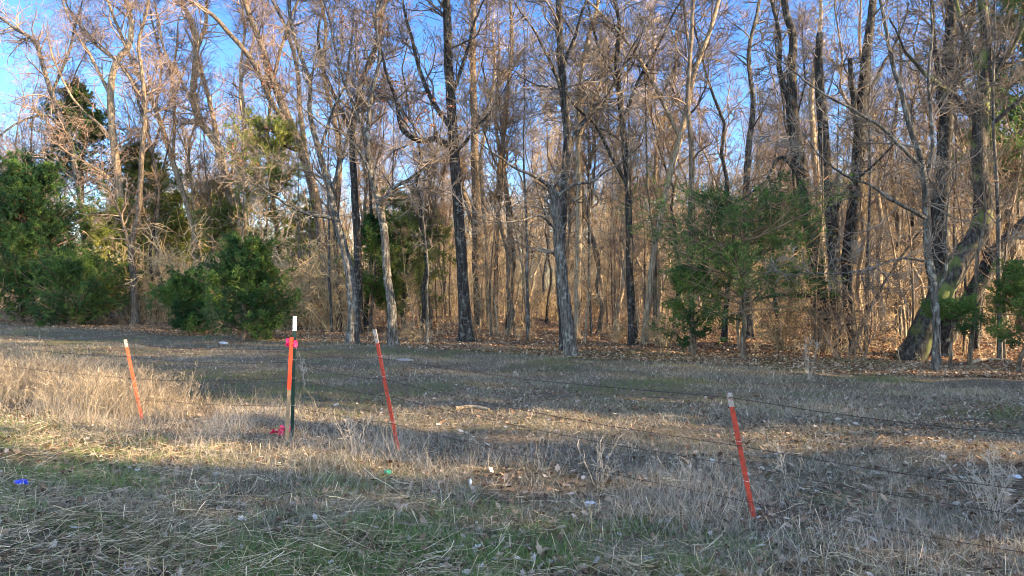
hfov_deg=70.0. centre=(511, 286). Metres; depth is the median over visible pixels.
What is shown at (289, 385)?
survey stake
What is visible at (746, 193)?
sapling
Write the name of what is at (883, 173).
bare tree
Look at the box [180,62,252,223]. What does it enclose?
bare tree
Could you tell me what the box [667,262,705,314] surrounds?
shrub
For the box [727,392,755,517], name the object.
fence post
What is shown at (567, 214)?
bare tree
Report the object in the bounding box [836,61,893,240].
bare tree
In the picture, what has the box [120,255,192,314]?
shrub
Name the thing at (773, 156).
bare tree
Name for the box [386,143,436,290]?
bare tree
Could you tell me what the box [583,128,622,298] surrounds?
bare tree
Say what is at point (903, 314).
sapling
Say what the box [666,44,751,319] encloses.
bare tree
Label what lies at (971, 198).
bare tree
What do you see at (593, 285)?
shrub
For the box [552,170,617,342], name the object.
sapling
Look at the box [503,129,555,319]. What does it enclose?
bare tree
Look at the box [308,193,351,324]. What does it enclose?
sapling
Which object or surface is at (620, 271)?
bare tree
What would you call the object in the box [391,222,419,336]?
sapling
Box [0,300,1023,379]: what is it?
woodland leaf litter
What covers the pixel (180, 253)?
shrub
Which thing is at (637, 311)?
bare tree
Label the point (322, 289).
shrub
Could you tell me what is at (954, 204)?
sapling
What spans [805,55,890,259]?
sapling
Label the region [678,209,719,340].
sapling
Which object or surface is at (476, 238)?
bare tree
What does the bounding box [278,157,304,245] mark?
bare tree
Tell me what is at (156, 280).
shrub
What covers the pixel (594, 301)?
shrub
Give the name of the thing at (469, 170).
bare tree
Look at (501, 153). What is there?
bare tree
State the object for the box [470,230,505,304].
sapling
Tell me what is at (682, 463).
dry weed
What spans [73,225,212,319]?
shrub
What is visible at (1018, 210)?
sapling
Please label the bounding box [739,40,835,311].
bare tree
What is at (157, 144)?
bare tree
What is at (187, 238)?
cedar tree
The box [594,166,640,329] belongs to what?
sapling
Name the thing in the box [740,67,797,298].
bare tree
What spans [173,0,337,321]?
bare tree
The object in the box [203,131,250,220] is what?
bare tree
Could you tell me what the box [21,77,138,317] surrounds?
cedar tree
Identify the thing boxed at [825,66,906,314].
sapling
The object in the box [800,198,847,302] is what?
sapling
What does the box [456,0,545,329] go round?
bare tree
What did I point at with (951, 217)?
sapling
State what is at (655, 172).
bare tree
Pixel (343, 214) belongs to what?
bare tree
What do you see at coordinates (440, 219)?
bare tree
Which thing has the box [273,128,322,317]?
sapling
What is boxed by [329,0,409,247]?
bare tree
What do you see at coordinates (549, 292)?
bare tree
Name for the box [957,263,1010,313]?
shrub
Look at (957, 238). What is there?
bare tree
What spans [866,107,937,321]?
sapling
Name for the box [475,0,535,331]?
bare tree
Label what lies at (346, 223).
bare tree
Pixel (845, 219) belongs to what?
sapling
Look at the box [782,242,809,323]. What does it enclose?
sapling
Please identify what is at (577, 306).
bare tree
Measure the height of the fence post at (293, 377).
1.540 m
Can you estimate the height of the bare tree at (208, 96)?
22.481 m
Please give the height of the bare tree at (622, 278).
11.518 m
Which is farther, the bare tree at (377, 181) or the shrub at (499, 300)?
the bare tree at (377, 181)
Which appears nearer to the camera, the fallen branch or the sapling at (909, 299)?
the fallen branch
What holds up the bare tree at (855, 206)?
on the ground at (350, 405)
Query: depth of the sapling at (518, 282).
45.75 m
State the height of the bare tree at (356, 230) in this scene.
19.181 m
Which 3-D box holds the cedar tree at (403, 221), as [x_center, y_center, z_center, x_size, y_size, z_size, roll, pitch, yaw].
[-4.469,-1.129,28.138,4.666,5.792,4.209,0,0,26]
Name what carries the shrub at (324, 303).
on the ground at (350, 405)
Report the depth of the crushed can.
5.91 m
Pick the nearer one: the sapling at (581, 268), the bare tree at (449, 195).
the sapling at (581, 268)
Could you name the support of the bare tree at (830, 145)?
on the ground at (350, 405)
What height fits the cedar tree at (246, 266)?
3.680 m
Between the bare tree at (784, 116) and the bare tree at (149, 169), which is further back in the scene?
the bare tree at (149, 169)
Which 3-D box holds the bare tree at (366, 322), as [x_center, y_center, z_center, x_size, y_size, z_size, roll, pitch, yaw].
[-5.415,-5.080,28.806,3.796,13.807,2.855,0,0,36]
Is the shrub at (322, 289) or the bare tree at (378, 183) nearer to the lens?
the shrub at (322, 289)
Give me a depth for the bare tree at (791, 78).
19.37 m
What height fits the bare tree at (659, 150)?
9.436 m
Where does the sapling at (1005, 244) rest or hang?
on the ground at (350, 405)
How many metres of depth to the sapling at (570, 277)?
24.10 m
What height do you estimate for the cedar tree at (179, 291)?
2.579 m
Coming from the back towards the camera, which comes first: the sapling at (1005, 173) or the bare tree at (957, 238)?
the bare tree at (957, 238)
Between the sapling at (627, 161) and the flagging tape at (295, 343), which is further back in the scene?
the sapling at (627, 161)
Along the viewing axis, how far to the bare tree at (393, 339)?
19.83 m
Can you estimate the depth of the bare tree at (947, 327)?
17.05 m
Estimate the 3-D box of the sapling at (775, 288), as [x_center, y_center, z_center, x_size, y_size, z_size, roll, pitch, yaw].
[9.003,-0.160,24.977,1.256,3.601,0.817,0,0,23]
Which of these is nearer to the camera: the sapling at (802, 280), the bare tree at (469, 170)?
the sapling at (802, 280)
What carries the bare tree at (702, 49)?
on the ground at (350, 405)
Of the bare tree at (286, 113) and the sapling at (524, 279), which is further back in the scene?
the bare tree at (286, 113)
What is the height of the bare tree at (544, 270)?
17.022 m
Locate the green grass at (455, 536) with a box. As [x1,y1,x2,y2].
[0,416,986,575]
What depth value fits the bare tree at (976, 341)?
19.10 m
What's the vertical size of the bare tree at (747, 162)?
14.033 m
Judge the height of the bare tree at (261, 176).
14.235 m
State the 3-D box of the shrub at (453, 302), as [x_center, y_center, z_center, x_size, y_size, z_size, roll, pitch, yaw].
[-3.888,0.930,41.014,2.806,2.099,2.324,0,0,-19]
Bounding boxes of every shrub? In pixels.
[1,248,79,313]
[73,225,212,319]
[112,251,210,321]
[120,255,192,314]
[123,208,296,321]
[139,259,202,314]
[181,260,244,322]
[236,256,324,326]
[250,261,318,323]
[251,252,333,328]
[256,229,378,328]
[265,231,397,331]
[292,283,325,325]
[297,273,347,323]
[397,287,415,314]
[398,318,432,341]
[425,287,457,316]
[429,249,504,300]
[429,252,501,311]
[484,283,506,310]
[491,267,529,308]
[517,277,556,315]
[536,299,573,320]
[556,286,598,312]
[569,269,613,308]
[571,271,616,321]
[600,321,627,342]
[632,306,686,347]
[641,239,730,306]
[665,269,713,302]
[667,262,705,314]
[696,274,759,325]
[712,277,754,310]
[745,300,822,350]
[753,273,780,315]
[771,249,908,361]
[779,277,854,353]
[805,249,892,317]
[853,290,886,325]
[888,270,960,313]
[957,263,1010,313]
[962,285,1015,323]
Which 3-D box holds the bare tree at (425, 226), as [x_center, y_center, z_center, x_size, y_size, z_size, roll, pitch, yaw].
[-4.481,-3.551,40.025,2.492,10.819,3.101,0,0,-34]
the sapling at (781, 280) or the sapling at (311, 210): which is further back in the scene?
the sapling at (311, 210)
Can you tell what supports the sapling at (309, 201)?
on the ground at (350, 405)
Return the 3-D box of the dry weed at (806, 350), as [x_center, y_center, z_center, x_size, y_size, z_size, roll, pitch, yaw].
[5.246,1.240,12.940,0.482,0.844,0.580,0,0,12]
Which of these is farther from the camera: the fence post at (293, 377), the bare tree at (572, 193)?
the bare tree at (572, 193)
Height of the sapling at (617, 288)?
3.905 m
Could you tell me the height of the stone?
0.097 m
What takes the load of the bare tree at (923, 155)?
on the ground at (350, 405)
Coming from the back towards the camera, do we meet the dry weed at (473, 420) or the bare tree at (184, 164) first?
the bare tree at (184, 164)
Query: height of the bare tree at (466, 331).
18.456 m
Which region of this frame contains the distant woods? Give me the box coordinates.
[6,132,1023,303]
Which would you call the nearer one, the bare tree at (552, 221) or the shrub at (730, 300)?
the shrub at (730, 300)
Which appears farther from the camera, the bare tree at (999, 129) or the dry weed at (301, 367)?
the bare tree at (999, 129)
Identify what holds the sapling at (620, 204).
on the ground at (350, 405)
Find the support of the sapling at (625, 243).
on the ground at (350, 405)
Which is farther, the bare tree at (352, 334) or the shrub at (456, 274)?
the shrub at (456, 274)
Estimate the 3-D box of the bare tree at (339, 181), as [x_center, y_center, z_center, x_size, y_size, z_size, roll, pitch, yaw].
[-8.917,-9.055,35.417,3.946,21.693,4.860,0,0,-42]
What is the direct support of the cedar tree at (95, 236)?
on the ground at (350, 405)
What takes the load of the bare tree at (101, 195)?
on the ground at (350, 405)
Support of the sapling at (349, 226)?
on the ground at (350, 405)
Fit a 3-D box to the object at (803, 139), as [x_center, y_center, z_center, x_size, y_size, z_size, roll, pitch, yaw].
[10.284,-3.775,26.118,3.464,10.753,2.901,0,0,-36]
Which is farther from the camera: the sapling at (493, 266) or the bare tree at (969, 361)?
the sapling at (493, 266)
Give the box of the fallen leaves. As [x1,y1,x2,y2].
[0,325,1023,575]
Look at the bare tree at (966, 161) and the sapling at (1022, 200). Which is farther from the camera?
the bare tree at (966, 161)
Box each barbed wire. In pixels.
[0,334,1023,436]
[3,382,1023,552]
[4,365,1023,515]
[5,347,1023,491]
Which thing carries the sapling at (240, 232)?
on the ground at (350, 405)
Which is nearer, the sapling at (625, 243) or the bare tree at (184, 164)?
the sapling at (625, 243)
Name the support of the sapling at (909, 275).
on the ground at (350, 405)
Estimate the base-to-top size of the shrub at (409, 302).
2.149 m
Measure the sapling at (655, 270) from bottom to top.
8.695 m
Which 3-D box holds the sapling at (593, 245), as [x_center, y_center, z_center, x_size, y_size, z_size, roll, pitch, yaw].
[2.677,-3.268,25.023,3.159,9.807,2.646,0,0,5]
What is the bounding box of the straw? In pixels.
[0,405,1023,575]
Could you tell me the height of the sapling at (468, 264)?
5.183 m
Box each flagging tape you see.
[270,425,290,435]
[285,338,297,346]
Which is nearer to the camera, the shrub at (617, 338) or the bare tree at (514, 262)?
the shrub at (617, 338)
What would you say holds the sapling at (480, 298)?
on the ground at (350, 405)
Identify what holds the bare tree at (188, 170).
on the ground at (350, 405)
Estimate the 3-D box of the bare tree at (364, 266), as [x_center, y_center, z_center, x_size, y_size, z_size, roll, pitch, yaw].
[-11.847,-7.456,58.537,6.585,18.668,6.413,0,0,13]
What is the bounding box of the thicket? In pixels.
[2,198,1023,317]
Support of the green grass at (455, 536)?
on the ground at (350, 405)
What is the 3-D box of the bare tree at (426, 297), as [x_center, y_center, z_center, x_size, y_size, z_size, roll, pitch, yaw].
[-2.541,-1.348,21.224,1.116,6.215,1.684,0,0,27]
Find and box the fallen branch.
[748,455,776,458]
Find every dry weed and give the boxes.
[51,367,92,416]
[297,352,308,385]
[333,410,376,450]
[461,391,479,455]
[577,432,623,486]
[657,444,698,498]
[758,425,805,490]
[797,336,824,380]
[939,439,1023,523]
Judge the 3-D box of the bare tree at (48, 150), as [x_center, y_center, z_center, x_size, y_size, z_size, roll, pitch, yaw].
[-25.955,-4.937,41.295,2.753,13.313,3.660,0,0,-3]
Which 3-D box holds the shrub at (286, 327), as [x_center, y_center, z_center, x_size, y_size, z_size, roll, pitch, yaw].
[-8.713,0.028,28.559,3.549,3.296,3.914,0,0,-23]
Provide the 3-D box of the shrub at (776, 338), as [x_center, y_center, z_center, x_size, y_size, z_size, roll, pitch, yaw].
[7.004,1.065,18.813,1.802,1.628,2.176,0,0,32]
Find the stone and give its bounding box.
[396,358,413,361]
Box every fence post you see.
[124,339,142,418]
[290,316,296,439]
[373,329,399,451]
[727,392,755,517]
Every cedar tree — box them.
[0,148,106,321]
[12,242,145,326]
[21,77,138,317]
[50,195,153,319]
[139,264,225,333]
[146,189,219,283]
[153,179,224,265]
[186,231,308,340]
[190,194,273,306]
[219,105,332,268]
[273,204,353,317]
[334,212,412,331]
[349,185,455,328]
[594,163,855,359]
[650,262,744,354]
[918,0,1023,341]
[918,290,996,368]
[968,256,1023,372]
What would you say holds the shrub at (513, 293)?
on the ground at (350, 405)
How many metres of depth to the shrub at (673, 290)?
41.02 m
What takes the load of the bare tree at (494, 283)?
on the ground at (350, 405)
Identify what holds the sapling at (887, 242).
on the ground at (350, 405)
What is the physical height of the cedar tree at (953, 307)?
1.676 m
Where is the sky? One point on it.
(4, 85)
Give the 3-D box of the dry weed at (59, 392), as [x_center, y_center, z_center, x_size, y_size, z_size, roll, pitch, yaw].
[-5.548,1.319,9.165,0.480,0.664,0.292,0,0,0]
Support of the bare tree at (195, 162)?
on the ground at (350, 405)
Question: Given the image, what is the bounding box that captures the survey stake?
[285,337,292,441]
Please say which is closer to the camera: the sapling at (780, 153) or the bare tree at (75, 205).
the sapling at (780, 153)
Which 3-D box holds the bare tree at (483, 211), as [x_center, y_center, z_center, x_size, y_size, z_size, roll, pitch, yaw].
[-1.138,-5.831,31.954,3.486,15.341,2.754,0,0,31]
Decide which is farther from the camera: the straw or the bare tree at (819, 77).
the bare tree at (819, 77)
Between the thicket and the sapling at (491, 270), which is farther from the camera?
the thicket
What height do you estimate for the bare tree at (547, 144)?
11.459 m
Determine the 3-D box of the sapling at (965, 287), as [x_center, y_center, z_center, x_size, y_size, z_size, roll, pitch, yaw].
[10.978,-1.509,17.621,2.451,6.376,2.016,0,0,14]
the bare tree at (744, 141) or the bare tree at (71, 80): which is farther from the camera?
the bare tree at (744, 141)
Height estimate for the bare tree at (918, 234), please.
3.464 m
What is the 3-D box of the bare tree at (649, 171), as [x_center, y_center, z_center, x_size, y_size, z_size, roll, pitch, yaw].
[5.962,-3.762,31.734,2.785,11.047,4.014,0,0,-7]
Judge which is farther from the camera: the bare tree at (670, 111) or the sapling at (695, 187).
the bare tree at (670, 111)
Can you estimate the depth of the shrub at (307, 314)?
30.51 m
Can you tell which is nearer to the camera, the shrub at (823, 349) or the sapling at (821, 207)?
the shrub at (823, 349)
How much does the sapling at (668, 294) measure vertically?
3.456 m
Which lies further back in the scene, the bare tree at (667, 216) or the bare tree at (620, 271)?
the bare tree at (620, 271)
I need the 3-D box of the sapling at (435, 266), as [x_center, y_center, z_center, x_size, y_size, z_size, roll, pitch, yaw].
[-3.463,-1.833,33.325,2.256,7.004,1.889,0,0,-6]
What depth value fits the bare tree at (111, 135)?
35.92 m
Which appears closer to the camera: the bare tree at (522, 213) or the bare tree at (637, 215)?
the bare tree at (637, 215)
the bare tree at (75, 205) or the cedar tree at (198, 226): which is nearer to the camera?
the cedar tree at (198, 226)
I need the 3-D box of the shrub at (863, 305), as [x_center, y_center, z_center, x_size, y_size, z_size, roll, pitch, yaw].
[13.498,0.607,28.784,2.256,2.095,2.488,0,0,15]
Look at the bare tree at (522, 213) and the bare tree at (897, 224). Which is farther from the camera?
the bare tree at (522, 213)
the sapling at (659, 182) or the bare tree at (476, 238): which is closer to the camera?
the sapling at (659, 182)
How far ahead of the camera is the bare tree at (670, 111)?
41.63 m
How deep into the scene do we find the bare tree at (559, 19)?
19.01 m
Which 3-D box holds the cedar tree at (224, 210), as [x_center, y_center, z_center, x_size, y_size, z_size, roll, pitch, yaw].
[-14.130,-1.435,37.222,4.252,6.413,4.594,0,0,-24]
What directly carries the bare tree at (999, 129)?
on the ground at (350, 405)
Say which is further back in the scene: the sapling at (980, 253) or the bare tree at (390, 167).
the bare tree at (390, 167)
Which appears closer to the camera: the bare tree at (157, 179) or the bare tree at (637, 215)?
the bare tree at (157, 179)
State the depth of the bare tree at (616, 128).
33.28 m
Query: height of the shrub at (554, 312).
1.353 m
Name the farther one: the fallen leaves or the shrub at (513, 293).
the shrub at (513, 293)
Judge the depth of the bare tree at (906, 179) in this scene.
37.86 m
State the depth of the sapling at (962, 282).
23.00 m
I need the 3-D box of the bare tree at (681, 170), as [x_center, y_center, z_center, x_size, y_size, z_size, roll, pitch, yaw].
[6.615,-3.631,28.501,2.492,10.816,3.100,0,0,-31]
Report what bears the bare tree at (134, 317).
on the ground at (350, 405)
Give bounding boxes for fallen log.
[973,358,1012,363]
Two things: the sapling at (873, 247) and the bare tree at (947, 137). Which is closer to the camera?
the bare tree at (947, 137)
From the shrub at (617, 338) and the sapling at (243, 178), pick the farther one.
the sapling at (243, 178)
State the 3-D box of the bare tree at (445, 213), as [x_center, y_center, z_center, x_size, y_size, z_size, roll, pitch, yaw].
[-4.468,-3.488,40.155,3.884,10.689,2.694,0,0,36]
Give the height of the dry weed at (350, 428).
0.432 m
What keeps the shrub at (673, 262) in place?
on the ground at (350, 405)
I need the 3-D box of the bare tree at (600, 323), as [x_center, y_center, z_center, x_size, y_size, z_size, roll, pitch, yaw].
[2.163,-5.318,26.459,5.169,14.225,3.586,0,0,13]
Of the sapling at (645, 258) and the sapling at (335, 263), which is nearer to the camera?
the sapling at (645, 258)
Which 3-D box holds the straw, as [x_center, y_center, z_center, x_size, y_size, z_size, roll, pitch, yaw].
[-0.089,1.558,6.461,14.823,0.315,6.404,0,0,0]
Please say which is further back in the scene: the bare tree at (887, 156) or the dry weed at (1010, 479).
the bare tree at (887, 156)
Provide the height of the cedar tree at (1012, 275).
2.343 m
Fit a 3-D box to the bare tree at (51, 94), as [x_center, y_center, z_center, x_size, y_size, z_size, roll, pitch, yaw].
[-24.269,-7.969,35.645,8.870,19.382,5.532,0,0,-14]
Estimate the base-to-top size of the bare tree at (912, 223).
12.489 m
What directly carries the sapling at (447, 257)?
on the ground at (350, 405)
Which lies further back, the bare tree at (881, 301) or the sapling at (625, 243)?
the sapling at (625, 243)
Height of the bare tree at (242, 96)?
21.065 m
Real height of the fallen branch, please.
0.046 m
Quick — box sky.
[0,0,1023,286]
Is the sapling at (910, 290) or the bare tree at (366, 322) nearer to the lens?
the sapling at (910, 290)
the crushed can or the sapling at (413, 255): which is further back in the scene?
the sapling at (413, 255)
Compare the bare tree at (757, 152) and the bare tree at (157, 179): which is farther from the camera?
the bare tree at (157, 179)
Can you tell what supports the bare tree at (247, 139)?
on the ground at (350, 405)
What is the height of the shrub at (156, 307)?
3.417 m
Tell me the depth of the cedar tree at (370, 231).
26.98 m
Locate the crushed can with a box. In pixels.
[13,478,31,484]
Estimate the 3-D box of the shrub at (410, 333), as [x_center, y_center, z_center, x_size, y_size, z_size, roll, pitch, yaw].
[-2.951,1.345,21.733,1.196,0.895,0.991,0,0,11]
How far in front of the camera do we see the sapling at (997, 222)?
16.02 m
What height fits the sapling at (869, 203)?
8.964 m
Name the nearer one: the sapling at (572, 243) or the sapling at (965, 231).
the sapling at (965, 231)
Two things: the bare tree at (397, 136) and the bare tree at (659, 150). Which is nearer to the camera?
the bare tree at (659, 150)
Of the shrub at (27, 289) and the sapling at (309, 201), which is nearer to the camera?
the sapling at (309, 201)
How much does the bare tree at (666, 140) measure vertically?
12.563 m
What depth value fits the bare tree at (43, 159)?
54.02 m
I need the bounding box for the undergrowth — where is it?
[0,254,1023,361]
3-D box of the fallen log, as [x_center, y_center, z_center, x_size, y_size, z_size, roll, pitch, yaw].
[10.129,1.611,15.706,0.997,0.121,0.476,0,0,-7]
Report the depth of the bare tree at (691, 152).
17.95 m
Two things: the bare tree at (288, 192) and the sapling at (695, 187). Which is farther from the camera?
the bare tree at (288, 192)
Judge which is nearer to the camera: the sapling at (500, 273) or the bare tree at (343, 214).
the sapling at (500, 273)
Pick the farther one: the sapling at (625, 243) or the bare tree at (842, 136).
the bare tree at (842, 136)
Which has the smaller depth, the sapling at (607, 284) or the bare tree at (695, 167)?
the sapling at (607, 284)
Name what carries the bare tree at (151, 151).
on the ground at (350, 405)
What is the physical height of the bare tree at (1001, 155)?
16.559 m
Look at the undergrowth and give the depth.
26.52 m
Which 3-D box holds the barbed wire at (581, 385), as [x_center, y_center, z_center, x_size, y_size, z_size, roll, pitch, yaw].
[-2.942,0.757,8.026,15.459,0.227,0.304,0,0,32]
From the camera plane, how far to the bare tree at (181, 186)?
37.22 m
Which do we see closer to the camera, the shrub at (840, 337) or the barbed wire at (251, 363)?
the barbed wire at (251, 363)
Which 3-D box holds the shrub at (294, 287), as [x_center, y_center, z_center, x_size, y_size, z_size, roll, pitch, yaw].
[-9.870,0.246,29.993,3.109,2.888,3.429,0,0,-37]
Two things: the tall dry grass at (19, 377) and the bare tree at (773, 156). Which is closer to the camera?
the tall dry grass at (19, 377)
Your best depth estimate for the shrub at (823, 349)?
17.91 m
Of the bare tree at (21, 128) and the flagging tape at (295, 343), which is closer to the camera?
the flagging tape at (295, 343)
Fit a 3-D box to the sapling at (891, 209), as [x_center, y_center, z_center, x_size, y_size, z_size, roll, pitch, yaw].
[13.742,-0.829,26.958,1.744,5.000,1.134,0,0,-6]
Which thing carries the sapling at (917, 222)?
on the ground at (350, 405)
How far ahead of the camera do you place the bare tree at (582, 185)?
37.22 m
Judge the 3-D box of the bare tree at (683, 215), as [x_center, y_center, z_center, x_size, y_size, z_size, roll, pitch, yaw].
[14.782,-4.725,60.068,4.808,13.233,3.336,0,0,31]
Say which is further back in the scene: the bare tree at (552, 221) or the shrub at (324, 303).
the bare tree at (552, 221)
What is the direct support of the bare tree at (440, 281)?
on the ground at (350, 405)
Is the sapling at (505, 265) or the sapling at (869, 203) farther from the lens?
the sapling at (505, 265)
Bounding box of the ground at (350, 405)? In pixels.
[0,287,1023,575]
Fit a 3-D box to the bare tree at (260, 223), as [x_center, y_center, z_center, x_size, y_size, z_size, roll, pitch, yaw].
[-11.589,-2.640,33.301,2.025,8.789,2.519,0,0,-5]
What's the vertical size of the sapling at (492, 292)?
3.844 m
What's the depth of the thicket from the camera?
53.09 m
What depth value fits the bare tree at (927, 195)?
13.64 m
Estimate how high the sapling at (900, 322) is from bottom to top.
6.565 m
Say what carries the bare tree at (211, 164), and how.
on the ground at (350, 405)
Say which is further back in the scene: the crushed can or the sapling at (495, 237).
the sapling at (495, 237)
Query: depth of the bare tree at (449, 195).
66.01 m
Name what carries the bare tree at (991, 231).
on the ground at (350, 405)
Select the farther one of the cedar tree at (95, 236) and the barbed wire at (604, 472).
the cedar tree at (95, 236)
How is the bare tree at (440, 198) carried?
on the ground at (350, 405)
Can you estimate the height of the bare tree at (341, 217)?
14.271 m
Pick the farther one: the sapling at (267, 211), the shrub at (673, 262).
the shrub at (673, 262)
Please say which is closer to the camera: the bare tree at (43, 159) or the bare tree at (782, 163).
the bare tree at (782, 163)
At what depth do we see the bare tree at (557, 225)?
17.20 m
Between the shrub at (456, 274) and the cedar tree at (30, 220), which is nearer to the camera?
the cedar tree at (30, 220)
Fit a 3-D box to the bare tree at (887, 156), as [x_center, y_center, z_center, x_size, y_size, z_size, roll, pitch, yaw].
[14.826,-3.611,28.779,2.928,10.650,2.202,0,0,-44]
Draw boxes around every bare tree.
[0,0,114,318]
[0,36,56,301]
[0,59,39,307]
[7,16,103,258]
[9,0,173,318]
[13,106,69,252]
[27,83,85,300]
[36,0,204,324]
[44,0,219,315]
[53,181,78,246]
[63,177,87,251]
[75,141,197,316]
[78,158,122,247]
[85,0,212,264]
[97,53,168,232]
[115,47,195,318]
[117,91,176,267]
[127,0,270,318]
[130,0,228,266]
[160,126,213,192]
[162,96,224,260]
[171,120,205,251]
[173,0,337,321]
[175,73,257,273]
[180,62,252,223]
[194,122,232,232]
[197,0,402,344]
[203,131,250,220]
[205,0,287,317]
[218,0,297,267]
[220,68,297,237]
[221,97,270,235]
[233,132,280,249]
[234,87,316,232]
[238,0,476,345]
[270,0,421,334]
[275,149,297,249]
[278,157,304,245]
[285,0,362,318]
[286,91,349,253]
[293,0,364,327]
[317,177,349,264]
[321,83,404,303]
[322,176,348,234]
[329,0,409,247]
[330,180,351,236]
[335,0,403,329]
[339,203,352,248]
[340,190,353,252]
[347,0,549,342]
[347,127,408,246]
[357,67,425,314]
[357,113,391,259]
[358,151,390,310]
[382,0,451,330]
[385,29,472,329]
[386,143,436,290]
[408,142,447,342]
[411,105,450,311]
[412,124,447,317]
[412,158,454,265]
[418,135,452,317]
[425,168,450,295]
[428,147,452,314]
[429,78,689,355]
[431,0,553,334]
[435,0,548,324]
[437,49,502,241]
[441,135,470,307]
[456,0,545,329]
[459,1,522,324]
[465,0,525,326]
[468,0,704,350]
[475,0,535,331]
[485,67,558,325]
[489,148,542,259]
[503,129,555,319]
[510,0,731,345]
[515,3,639,330]
[515,125,571,293]
[520,54,593,252]
[520,56,585,308]
[520,118,571,323]
[523,104,562,296]
[527,0,662,338]
[535,30,609,259]
[536,144,575,317]
[551,149,584,260]
[556,31,605,317]
[564,0,656,321]
[569,17,663,333]
[571,0,753,344]
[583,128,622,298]
[591,0,685,334]
[594,114,632,312]
[600,74,673,304]
[614,103,687,287]
[620,74,678,315]
[621,0,717,325]
[626,0,769,321]
[630,42,706,337]
[631,0,730,352]
[633,4,703,313]
[638,117,697,317]
[649,54,719,327]
[662,0,786,342]
[664,0,831,348]
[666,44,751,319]
[666,89,728,302]
[673,149,698,299]
[685,43,744,274]
[713,0,801,338]
[713,78,785,335]
[718,58,775,222]
[724,48,819,318]
[730,112,765,266]
[731,0,834,346]
[739,0,1023,370]
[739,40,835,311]
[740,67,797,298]
[750,0,835,319]
[753,0,909,332]
[759,54,808,303]
[784,27,933,351]
[787,0,918,342]
[790,0,846,276]
[799,68,871,229]
[810,77,851,236]
[812,0,943,349]
[817,64,878,235]
[830,100,881,299]
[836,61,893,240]
[840,107,908,241]
[847,127,886,239]
[849,222,924,353]
[859,0,1023,361]
[863,0,921,330]
[866,34,960,297]
[870,62,918,307]
[871,0,991,281]
[874,91,935,289]
[876,0,961,206]
[877,34,951,216]
[886,23,957,288]
[891,16,952,325]
[892,0,1019,355]
[909,0,1023,366]
[913,0,1023,348]
[914,3,1014,244]
[926,39,1021,339]
[927,49,1023,261]
[929,132,1023,356]
[951,76,1016,324]
[953,4,1023,315]
[954,14,1023,330]
[968,35,1023,230]
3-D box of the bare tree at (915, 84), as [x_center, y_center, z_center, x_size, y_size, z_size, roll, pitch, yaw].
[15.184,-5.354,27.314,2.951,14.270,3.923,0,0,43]
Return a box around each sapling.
[213,103,270,322]
[231,220,247,307]
[236,153,283,263]
[260,185,300,272]
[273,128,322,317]
[282,120,341,326]
[295,56,375,331]
[301,160,324,306]
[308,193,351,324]
[323,223,347,315]
[331,178,367,289]
[339,214,353,291]
[359,58,427,324]
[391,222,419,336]
[397,151,433,316]
[410,158,439,322]
[421,176,455,321]
[434,201,471,320]
[436,170,471,321]
[441,215,488,314]
[465,217,514,330]
[467,131,534,335]
[469,142,537,322]
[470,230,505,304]
[474,219,510,337]
[483,1,572,340]
[484,177,553,314]
[487,212,520,318]
[491,212,523,306]
[500,238,520,322]
[511,185,544,320]
[515,253,533,306]
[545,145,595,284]
[550,68,623,333]
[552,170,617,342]
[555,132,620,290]
[559,174,596,286]
[565,245,588,316]
[569,217,602,312]
[582,96,637,309]
[584,14,677,283]
[591,37,688,342]
[591,193,625,326]
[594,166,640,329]
[595,213,624,298]
[601,72,654,267]
[602,215,642,329]
[605,164,666,292]
[607,112,693,325]
[608,132,682,307]
[626,242,651,319]
[658,245,685,330]
[663,119,720,300]
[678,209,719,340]
[735,183,763,347]
[737,207,773,315]
[739,149,792,327]
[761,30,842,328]
[761,235,784,328]
[776,203,827,337]
[778,221,796,321]
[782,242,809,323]
[784,94,886,352]
[791,147,846,303]
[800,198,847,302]
[803,135,871,307]
[804,4,921,350]
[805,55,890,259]
[805,103,844,265]
[820,173,884,284]
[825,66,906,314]
[859,118,926,339]
[859,189,877,316]
[862,203,891,314]
[863,175,891,316]
[863,200,906,330]
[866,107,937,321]
[874,129,921,340]
[874,181,927,321]
[878,168,902,309]
[881,2,1018,299]
[889,144,966,299]
[890,185,924,314]
[890,220,927,327]
[903,251,919,329]
[910,95,1023,355]
[915,148,967,291]
[916,135,980,331]
[920,0,1023,358]
[922,160,1002,338]
[936,110,1023,323]
[950,149,1023,357]
[959,150,1006,337]
[989,40,1023,260]
[1006,181,1023,311]
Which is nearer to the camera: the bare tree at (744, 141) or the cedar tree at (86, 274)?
the cedar tree at (86, 274)
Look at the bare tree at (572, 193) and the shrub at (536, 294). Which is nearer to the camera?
the bare tree at (572, 193)
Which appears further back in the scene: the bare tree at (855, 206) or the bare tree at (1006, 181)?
the bare tree at (1006, 181)
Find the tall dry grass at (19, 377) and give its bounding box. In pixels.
[0,337,231,437]
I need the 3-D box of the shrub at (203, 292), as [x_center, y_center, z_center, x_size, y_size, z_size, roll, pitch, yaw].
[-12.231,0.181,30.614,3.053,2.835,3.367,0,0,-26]
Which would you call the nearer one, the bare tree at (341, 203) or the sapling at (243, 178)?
the sapling at (243, 178)
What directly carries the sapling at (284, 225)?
on the ground at (350, 405)
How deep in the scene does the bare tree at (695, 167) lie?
43.84 m

